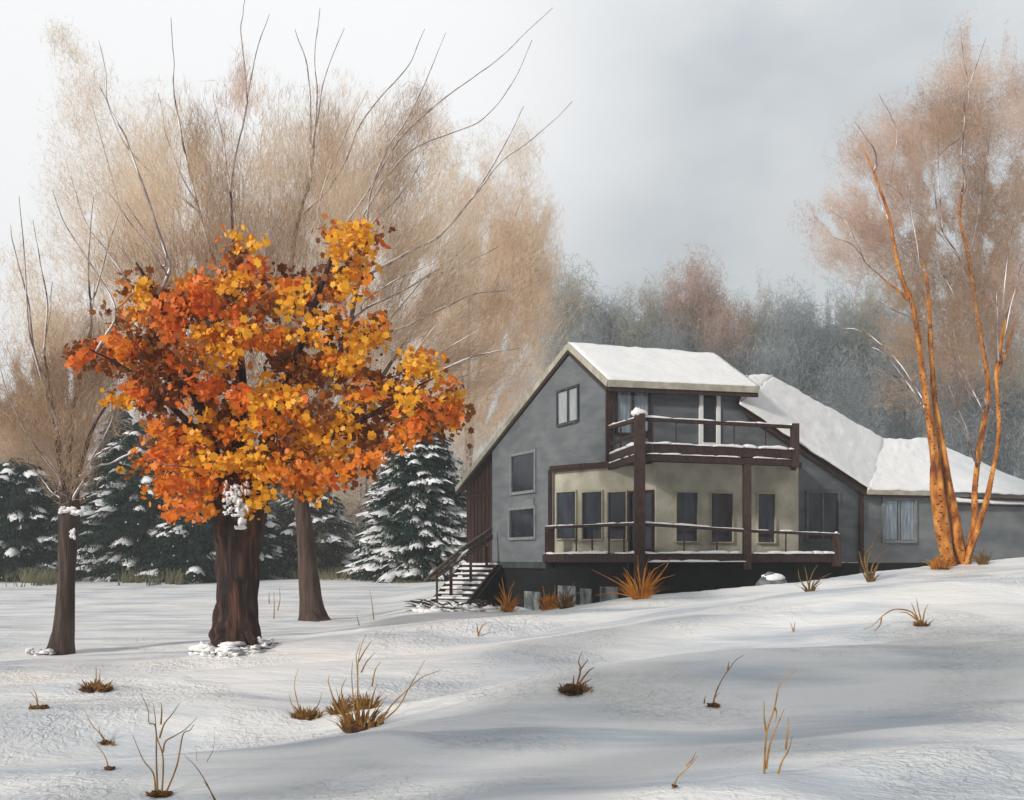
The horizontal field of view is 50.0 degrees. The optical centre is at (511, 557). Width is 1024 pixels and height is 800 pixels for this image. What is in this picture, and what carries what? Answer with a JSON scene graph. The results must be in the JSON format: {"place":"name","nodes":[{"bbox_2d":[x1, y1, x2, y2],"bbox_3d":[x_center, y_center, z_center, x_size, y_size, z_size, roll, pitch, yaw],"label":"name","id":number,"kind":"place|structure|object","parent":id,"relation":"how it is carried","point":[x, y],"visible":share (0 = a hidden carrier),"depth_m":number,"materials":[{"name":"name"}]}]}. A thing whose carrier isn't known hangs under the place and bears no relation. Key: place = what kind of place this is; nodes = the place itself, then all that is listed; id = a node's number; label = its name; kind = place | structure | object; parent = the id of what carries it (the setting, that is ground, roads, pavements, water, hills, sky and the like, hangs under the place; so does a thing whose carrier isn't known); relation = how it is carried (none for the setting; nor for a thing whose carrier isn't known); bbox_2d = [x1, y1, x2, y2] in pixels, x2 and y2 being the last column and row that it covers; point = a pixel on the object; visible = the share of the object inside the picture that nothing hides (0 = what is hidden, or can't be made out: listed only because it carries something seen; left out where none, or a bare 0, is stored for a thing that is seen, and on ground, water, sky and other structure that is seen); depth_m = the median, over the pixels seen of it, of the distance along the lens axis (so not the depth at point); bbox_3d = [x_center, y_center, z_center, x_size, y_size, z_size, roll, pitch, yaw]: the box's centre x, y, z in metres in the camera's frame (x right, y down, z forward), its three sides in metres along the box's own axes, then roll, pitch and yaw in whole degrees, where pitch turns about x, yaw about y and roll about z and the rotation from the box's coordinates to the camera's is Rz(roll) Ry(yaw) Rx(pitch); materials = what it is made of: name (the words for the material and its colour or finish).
{"place":"outdoors","nodes":[
{"label":"outdoors","id":0,"kind":"place"},
{"bbox_2d":[1,565,423,586],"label":"dead grass","id":1,"kind":"structure","parent":0,"point":[50,577],"depth_m":69.67,"materials":[{"name":"brown plant"}]},
{"bbox_2d":[0,486,1023,799],"bbox_3d":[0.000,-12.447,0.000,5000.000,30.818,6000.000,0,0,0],"label":"snow ground","id":2,"kind":"structure","parent":0,"point":[896,704],"depth_m":17.24,"materials":[{"name":"white snow"}]},
{"bbox_2d":[0,457,58,582],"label":"spruce tree","id":3,"kind":"object","parent":2,"relation":"on","point":[19,484],"visible":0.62,"depth_m":71.94,"materials":[{"name":"green plant"}]},
{"bbox_2d":[8,447,50,559],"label":"fir tree","id":4,"kind":"object","parent":2,"relation":"on","point":[42,470],"depth_m":97.29,"materials":[{"name":"green plant"}]},
{"bbox_2d":[29,688,49,709],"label":"grass tuft","id":5,"kind":"object","parent":2,"relation":"on","point":[38,706],"visible":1,"depth_m":17.11,"materials":[{"name":"brown plant"}]},
{"bbox_2d":[15,473,119,580],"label":"spruce tree","id":6,"kind":"object","parent":2,"relation":"on","point":[52,521],"visible":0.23,"depth_m":72.58,"materials":[{"name":"green plant"}]},
{"bbox_2d":[0,277,145,528],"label":"pale tree","id":7,"kind":"object","parent":2,"relation":"on","point":[36,456],"visible":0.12,"depth_m":91.15,"materials":[{"name":"brown plant"}]},
{"bbox_2d":[0,197,147,655],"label":"bare tree","id":8,"kind":"object","parent":2,"relation":"on","point":[55,416],"visible":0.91,"depth_m":29.94,"materials":[{"name":"brown plant"}]},
{"bbox_2d":[55,387,110,475],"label":"forest tree","id":9,"kind":"object","parent":2,"relation":"on","point":[100,428],"visible":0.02,"depth_m":110.90,"materials":[{"name":"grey plant"}]},
{"bbox_2d":[76,670,113,692],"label":"grass tuft","id":10,"kind":"object","parent":2,"relation":"on","point":[96,685],"visible":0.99,"depth_m":19.23,"materials":[{"name":"brown plant"}]},
{"bbox_2d":[84,709,115,745],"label":"grass tuft","id":11,"kind":"object","parent":2,"relation":"on","point":[104,741],"visible":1,"depth_m":16.22,"materials":[{"name":"brown plant"}]},
{"bbox_2d":[94,743,115,770],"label":"grass tuft","id":12,"kind":"object","parent":2,"relation":"on","point":[107,767],"visible":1,"depth_m":12.20,"materials":[{"name":"brown plant"}]},
{"bbox_2d":[35,421,208,582],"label":"spruce tree","id":13,"kind":"object","parent":2,"relation":"on","point":[120,504],"visible":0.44,"depth_m":72.45,"materials":[{"name":"green plant"}]},
{"bbox_2d":[94,405,150,540],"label":"fir tree","id":14,"kind":"object","parent":2,"relation":"on","point":[126,417],"visible":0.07,"depth_m":95.31,"materials":[{"name":"green plant"}]},
{"bbox_2d":[24,15,245,413],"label":"pale tree","id":15,"kind":"object","parent":2,"relation":"on","point":[77,91],"visible":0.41,"depth_m":91.47,"materials":[{"name":"beige plant"}]},
{"bbox_2d":[123,400,179,522],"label":"forest tree","id":16,"kind":"object","parent":2,"relation":"on","point":[139,418],"visible":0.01,"depth_m":114.87,"materials":[{"name":"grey plant"}]},
{"bbox_2d":[133,694,195,797],"bbox_3d":[-3.625,1.963,11.361,0.685,1.099,0.239,0,0,0],"label":"dry shrub","id":17,"kind":"object","parent":2,"relation":"on","point":[154,793],"visible":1,"depth_m":11.36,"materials":[{"name":"brown plant"}]},
{"bbox_2d":[135,478,216,583],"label":"spruce tree","id":18,"kind":"object","parent":2,"relation":"on","point":[197,543],"visible":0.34,"depth_m":69.86,"materials":[{"name":"green plant"}]},
{"bbox_2d":[184,755,215,799],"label":"dry stalks","id":19,"kind":"object","parent":2,"relation":"on","point":[214,798],"visible":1,"depth_m":10.97,"materials":[{"name":"brown plant"}]},
{"bbox_2d":[124,318,289,474],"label":"forest tree","id":20,"kind":"object","parent":2,"relation":"on","point":[189,410],"depth_m":106.41,"materials":[{"name":"grey plant"}]},
{"bbox_2d":[188,636,279,658],"bbox_3d":[-6.552,2.094,25.621,2.136,0.528,1.201,0,0,0],"label":"snow heap","id":21,"kind":"object","parent":2,"relation":"on","point":[223,649],"visible":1,"depth_m":25.30,"materials":[{"name":"white snow"}]},
{"bbox_2d":[201,503,296,579],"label":"spruce tree","id":22,"kind":"object","parent":2,"relation":"on","point":[271,561],"visible":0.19,"depth_m":74.41,"materials":[{"name":"green plant"}]},
{"bbox_2d":[266,480,295,532],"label":"fir tree","id":23,"kind":"object","parent":2,"relation":"on","point":[273,501],"visible":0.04,"depth_m":94.00,"materials":[{"name":"green plant"}]},
{"bbox_2d":[192,315,375,563],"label":"forest tree","id":24,"kind":"object","parent":2,"relation":"on","point":[318,458],"visible":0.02,"depth_m":107.19,"materials":[{"name":"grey plant"}]},
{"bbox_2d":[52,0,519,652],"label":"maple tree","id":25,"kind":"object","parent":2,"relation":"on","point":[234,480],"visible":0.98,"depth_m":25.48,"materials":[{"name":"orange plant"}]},
{"bbox_2d":[286,670,325,720],"bbox_3d":[-3.251,2.172,17.516,0.722,0.872,0.351,0,0,10],"label":"grass tuft","id":26,"kind":"object","parent":2,"relation":"on","point":[304,714],"visible":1,"depth_m":17.45,"materials":[{"name":"brown plant"}]},
{"bbox_2d":[259,426,363,565],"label":"forest tree","id":27,"kind":"object","parent":2,"relation":"on","point":[344,504],"visible":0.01,"depth_m":114.49,"materials":[{"name":"grey plant"}]},
{"bbox_2d":[264,485,360,576],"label":"fir tree","id":28,"kind":"object","parent":2,"relation":"on","point":[327,518],"visible":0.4,"depth_m":82.22,"materials":[{"name":"green plant"}]},
{"bbox_2d":[316,689,356,714],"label":"grass tuft","id":29,"kind":"object","parent":2,"relation":"on","point":[349,706],"visible":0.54,"depth_m":17.57,"materials":[{"name":"brown plant"}]},
{"bbox_2d":[215,110,481,528],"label":"pale tree","id":30,"kind":"object","parent":2,"relation":"on","point":[363,486],"visible":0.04,"depth_m":91.39,"materials":[{"name":"beige plant"}]},
{"bbox_2d":[329,421,398,562],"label":"forest tree","id":31,"kind":"object","parent":2,"relation":"on","point":[361,511],"visible":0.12,"depth_m":116.28,"materials":[{"name":"grey plant"}]},
{"bbox_2d":[344,691,384,709],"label":"grass tuft","id":32,"kind":"object","parent":2,"relation":"on","point":[365,701],"visible":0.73,"depth_m":17.63,"materials":[{"name":"brown plant"}]},
{"bbox_2d":[327,635,440,733],"bbox_3d":[-1.902,1.863,16.180,1.687,1.478,0.541,0,0,0],"label":"dry shrub","id":33,"kind":"object","parent":2,"relation":"on","point":[349,724],"visible":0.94,"depth_m":16.17,"materials":[{"name":"brown plant"}]},
{"bbox_2d":[336,416,468,582],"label":"spruce tree","id":34,"kind":"object","parent":2,"relation":"on","point":[428,541],"visible":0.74,"depth_m":71.51,"materials":[{"name":"green plant"}]},
{"bbox_2d":[237,10,572,621],"bbox_3d":[-5.597,-9.994,46.547,16.060,25.778,7.530,0,0,0],"label":"bare tree","id":35,"kind":"object","parent":2,"relation":"on","point":[311,607],"visible":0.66,"depth_m":45.65,"materials":[{"name":"brown plant"}]},
{"bbox_2d":[393,430,485,533],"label":"forest tree","id":36,"kind":"object","parent":2,"relation":"on","point":[463,472],"visible":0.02,"depth_m":114.84,"materials":[{"name":"grey plant"}]},
{"bbox_2d":[405,598,500,613],"bbox_3d":[-2.437,1.956,44.570,4.136,0.707,1.928,0,0,0],"label":"brush pile","id":37,"kind":"object","parent":2,"relation":"on","point":[479,606],"visible":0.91,"depth_m":44.06,"materials":[{"name":"white snow"}]},
{"bbox_2d":[373,84,587,479],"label":"pale tree","id":38,"kind":"object","parent":2,"relation":"on","point":[532,290],"visible":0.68,"depth_m":86.70,"materials":[{"name":"beige plant"}]},
{"bbox_2d":[476,621,489,636],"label":"grass sprig","id":39,"kind":"object","parent":2,"relation":"on","point":[478,633],"depth_m":26.65,"materials":[{"name":"brown plant"}]},
{"bbox_2d":[488,579,526,611],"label":"grass tuft","id":40,"kind":"object","parent":2,"relation":"on","point":[508,606],"visible":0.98,"depth_m":42.83,"materials":[{"name":"brown plant"}]},
{"bbox_2d":[535,587,560,610],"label":"grass tuft","id":41,"kind":"object","parent":2,"relation":"on","point":[548,603],"visible":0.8,"depth_m":33.04,"materials":[{"name":"brown plant"}]},
{"bbox_2d":[518,253,617,398],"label":"forest tree","id":42,"kind":"object","parent":2,"relation":"on","point":[573,291],"visible":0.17,"depth_m":116.38,"materials":[{"name":"grey plant"}]},
{"bbox_2d":[552,581,583,608],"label":"grass tuft","id":43,"kind":"object","parent":2,"relation":"on","point":[567,602],"visible":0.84,"depth_m":31.52,"materials":[{"name":"brown plant"}]},
{"bbox_2d":[557,653,594,695],"bbox_3d":[0.979,1.791,16.880,0.682,0.681,0.449,0,0,-20],"label":"grass tuft","id":44,"kind":"object","parent":2,"relation":"on","point":[571,689],"visible":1,"depth_m":16.82,"materials":[{"name":"brown plant"}]},
{"bbox_2d":[546,305,619,366],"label":"forest tree","id":45,"kind":"object","parent":2,"relation":"on","point":[579,337],"visible":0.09,"depth_m":107.11,"materials":[{"name":"grey plant"}]},
{"bbox_2d":[585,288,639,345],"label":"forest tree","id":46,"kind":"object","parent":2,"relation":"on","point":[607,313],"visible":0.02,"depth_m":122.23,"materials":[{"name":"grey plant"}]},
{"bbox_2d":[593,555,673,599],"bbox_3d":[3.474,0.583,31.193,2.438,1.299,0.599,0,0,0],"label":"grass tuft","id":47,"kind":"object","parent":2,"relation":"on","point":[645,591],"visible":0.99,"depth_m":31.13,"materials":[{"name":"orange plant"}]},
{"bbox_2d":[603,267,690,350],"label":"forest tree","id":48,"kind":"object","parent":2,"relation":"on","point":[625,340],"visible":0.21,"depth_m":116.22,"materials":[{"name":"grey plant"}]},
{"bbox_2d":[634,309,703,351],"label":"forest tree","id":49,"kind":"object","parent":2,"relation":"on","point":[663,343],"visible":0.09,"depth_m":107.07,"materials":[{"name":"grey plant"}]},
{"bbox_2d":[671,752,697,787],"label":"dry stalks","id":50,"kind":"object","parent":2,"relation":"on","point":[674,785],"visible":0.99,"depth_m":10.04,"materials":[{"name":"brown plant"}]},
{"bbox_2d":[642,242,745,373],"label":"forest tree","id":51,"kind":"object","parent":2,"relation":"on","point":[689,304],"visible":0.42,"depth_m":113.96,"materials":[{"name":"brown plant"}]},
{"bbox_2d":[423,342,1023,609],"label":"house","id":52,"kind":"structure","parent":2,"relation":"on","point":[703,471],"depth_m":41.71,"materials":[{"name":"grey paint"}]},
{"bbox_2d":[508,505,536,539],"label":"window","id":53,"kind":"structure","parent":52,"relation":"in","point":[522,521],"depth_m":46.81,"materials":[{"name":"grey glass"}]},
{"bbox_2d":[510,449,536,495],"bbox_3d":[0.457,-3.619,46.804,0.130,1.799,2.614,0,0,-24],"label":"window","id":54,"kind":"structure","parent":52,"relation":"in","point":[523,465],"depth_m":46.77,"materials":[{"name":"grey glass"}]},
{"bbox_2d":[555,490,577,539],"bbox_3d":[2.051,-1.601,41.411,0.130,1.852,1.098,0,0,-42],"label":"window","id":55,"kind":"structure","parent":52,"relation":"in","point":[566,502],"depth_m":41.45,"materials":[{"name":"grey glass"}]},
{"bbox_2d":[556,384,579,426],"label":"window","id":56,"kind":"structure","parent":52,"relation":"in","point":[567,399],"depth_m":42.89,"materials":[{"name":"white glass"}]},
{"bbox_2d":[581,490,603,540],"bbox_3d":[2.951,-1.554,40.419,0.130,1.827,1.099,0,0,-42],"label":"window","id":57,"kind":"structure","parent":52,"relation":"in","point":[592,502],"depth_m":40.45,"materials":[{"name":"grey glass"}]},
{"bbox_2d":[606,490,627,540],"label":"window","id":58,"kind":"structure","parent":52,"relation":"in","point":[616,501],"depth_m":39.54,"materials":[{"name":"grey glass"}]},
{"bbox_2d":[615,392,650,435],"bbox_3d":[4.436,-5.357,40.235,1.366,1.739,0.130,0,0,-17],"label":"window","id":59,"kind":"structure","parent":52,"relation":"in","point":[625,402],"depth_m":40.21,"materials":[{"name":"grey glass"}]},
{"bbox_2d":[628,490,654,551],"bbox_3d":[4.547,-1.288,38.658,0.130,2.162,1.159,0,0,-42],"label":"sunroom door","id":60,"kind":"structure","parent":52,"relation":"in","point":[649,494],"depth_m":38.49,"materials":[{"name":"grey glass"}]},
{"bbox_2d":[675,491,698,542],"bbox_3d":[6.140,-1.434,38.561,0.918,1.794,0.130,0,0,-20],"label":"window","id":61,"kind":"structure","parent":52,"relation":"in","point":[686,502],"depth_m":38.60,"materials":[{"name":"grey glass"}]},
{"bbox_2d":[699,395,720,444],"bbox_3d":[7.406,-5.204,41.132,0.863,2.093,0.130,0,0,-17],"label":"balcony door","id":62,"kind":"structure","parent":52,"relation":"in","point":[709,406],"depth_m":41.16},
{"bbox_2d":[709,492,733,542],"bbox_3d":[7.460,-1.427,39.044,0.959,1.799,0.130,0,0,-20],"label":"window","id":63,"kind":"structure","parent":52,"relation":"in","point":[721,504],"depth_m":39.08,"materials":[{"name":"grey glass"}]},
{"bbox_2d":[756,493,775,542],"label":"window","id":64,"kind":"structure","parent":52,"relation":"in","point":[765,502],"depth_m":39.70,"materials":[{"name":"grey glass"}]},
{"bbox_2d":[806,491,839,541],"bbox_3d":[12.051,-1.600,42.534,1.489,1.978,0.130,0,0,-17],"label":"window","id":65,"kind":"structure","parent":52,"relation":"in","point":[822,507],"depth_m":42.54,"materials":[{"name":"grey glass"}]},
{"bbox_2d":[881,498,916,542],"bbox_3d":[15.349,-1.479,43.519,1.591,1.781,0.150,0,0,-17],"label":"window","id":66,"kind":"structure","parent":52,"relation":"in","point":[898,515],"depth_m":43.52,"materials":[{"name":"grey glass"}]},
{"bbox_2d":[703,655,743,707],"bbox_3d":[3.120,1.840,16.186,0.592,0.809,0.193,0,0,0],"label":"grass tuft","id":67,"kind":"object","parent":2,"relation":"on","point":[715,704],"visible":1,"depth_m":16.19,"materials":[{"name":"brown plant"}]},
{"bbox_2d":[687,289,761,374],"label":"forest tree","id":68,"kind":"object","parent":2,"relation":"on","point":[730,348],"visible":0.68,"depth_m":108.01,"materials":[{"name":"grey plant"}]},
{"bbox_2d":[724,268,792,374],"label":"forest tree","id":69,"kind":"object","parent":2,"relation":"on","point":[757,325],"visible":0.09,"depth_m":118.30,"materials":[{"name":"grey plant"}]},
{"bbox_2d":[755,572,786,585],"bbox_3d":[8.032,0.864,33.999,0.980,0.867,0.854,0,0,28],"label":"boulder","id":70,"kind":"object","parent":2,"relation":"on","point":[770,578],"visible":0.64,"depth_m":33.71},
{"bbox_2d":[733,326,814,398],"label":"forest tree","id":71,"kind":"object","parent":2,"relation":"on","point":[770,369],"visible":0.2,"depth_m":104.53,"materials":[{"name":"grey plant"}]},
{"bbox_2d":[763,669,796,773],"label":"dry stalks","id":72,"kind":"object","parent":2,"relation":"on","point":[765,764],"visible":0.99,"depth_m":10.47,"materials":[{"name":"brown plant"}]},
{"bbox_2d":[747,275,841,399],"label":"forest tree","id":73,"kind":"object","parent":2,"relation":"on","point":[803,340],"visible":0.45,"depth_m":112.02,"materials":[{"name":"grey plant"}]},
{"bbox_2d":[795,565,830,591],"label":"grass tuft","id":74,"kind":"object","parent":2,"relation":"on","point":[813,587],"visible":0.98,"depth_m":27.20,"materials":[{"name":"brown plant"}]},
{"bbox_2d":[783,278,878,562],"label":"forest tree","id":75,"kind":"object","parent":2,"relation":"on","point":[832,328],"visible":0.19,"depth_m":115.97,"materials":[{"name":"grey plant"}]},
{"bbox_2d":[802,345,894,562],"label":"forest tree","id":76,"kind":"object","parent":2,"relation":"on","point":[849,406],"visible":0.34,"depth_m":104.22,"materials":[{"name":"grey plant"}]},
{"bbox_2d":[820,257,906,437],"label":"forest tree","id":77,"kind":"object","parent":2,"relation":"on","point":[863,318],"visible":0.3,"depth_m":119.93,"materials":[{"name":"grey plant"}]},
{"bbox_2d":[859,531,890,581],"bbox_3d":[10.642,-0.004,32.231,0.952,1.537,0.281,0,0,0],"label":"grass tuft","id":78,"kind":"object","parent":2,"relation":"on","point":[870,575],"visible":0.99,"depth_m":32.21,"materials":[{"name":"brown plant"}]},
{"bbox_2d":[864,598,932,630],"bbox_3d":[8.000,1.200,22.717,1.389,0.734,0.244,0,0,0],"label":"grass tuft","id":79,"kind":"object","parent":2,"relation":"on","point":[921,622],"visible":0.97,"depth_m":22.69,"materials":[{"name":"brown plant"}]},
{"bbox_2d":[859,280,948,438],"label":"forest tree","id":80,"kind":"object","parent":2,"relation":"on","point":[898,424],"visible":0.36,"depth_m":113.87,"materials":[{"name":"grey plant"}]},
{"bbox_2d":[786,8,1023,565],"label":"birch tree","id":81,"kind":"object","parent":2,"relation":"on","point":[944,505],"visible":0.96,"depth_m":35.55,"materials":[{"name":"orange plant"}]},
{"bbox_2d":[922,553,956,569],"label":"grass tuft","id":82,"kind":"object","parent":2,"relation":"on","point":[938,564],"visible":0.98,"depth_m":33.84,"materials":[{"name":"orange plant"}]},
{"bbox_2d":[898,300,1003,468],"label":"forest tree","id":83,"kind":"object","parent":2,"relation":"on","point":[952,434],"visible":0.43,"depth_m":109.81,"materials":[{"name":"grey plant"}]},
{"bbox_2d":[968,548,993,564],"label":"grass tuft","id":84,"kind":"object","parent":2,"relation":"on","point":[982,559],"visible":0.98,"depth_m":34.36,"materials":[{"name":"brown plant"}]},
{"bbox_2d":[950,293,1023,477],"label":"forest tree","id":85,"kind":"object","parent":2,"relation":"on","point":[1008,418],"visible":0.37,"depth_m":113.26,"materials":[{"name":"grey plant"}]},
{"bbox_2d":[988,314,1023,479],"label":"forest tree","id":86,"kind":"object","parent":2,"relation":"on","point":[1020,458],"visible":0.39,"depth_m":111.95,"materials":[{"name":"grey plant"}]},
{"bbox_2d":[0,0,1023,488],"label":"sky","id":87,"kind":"structure","parent":0,"point":[685,122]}
]}

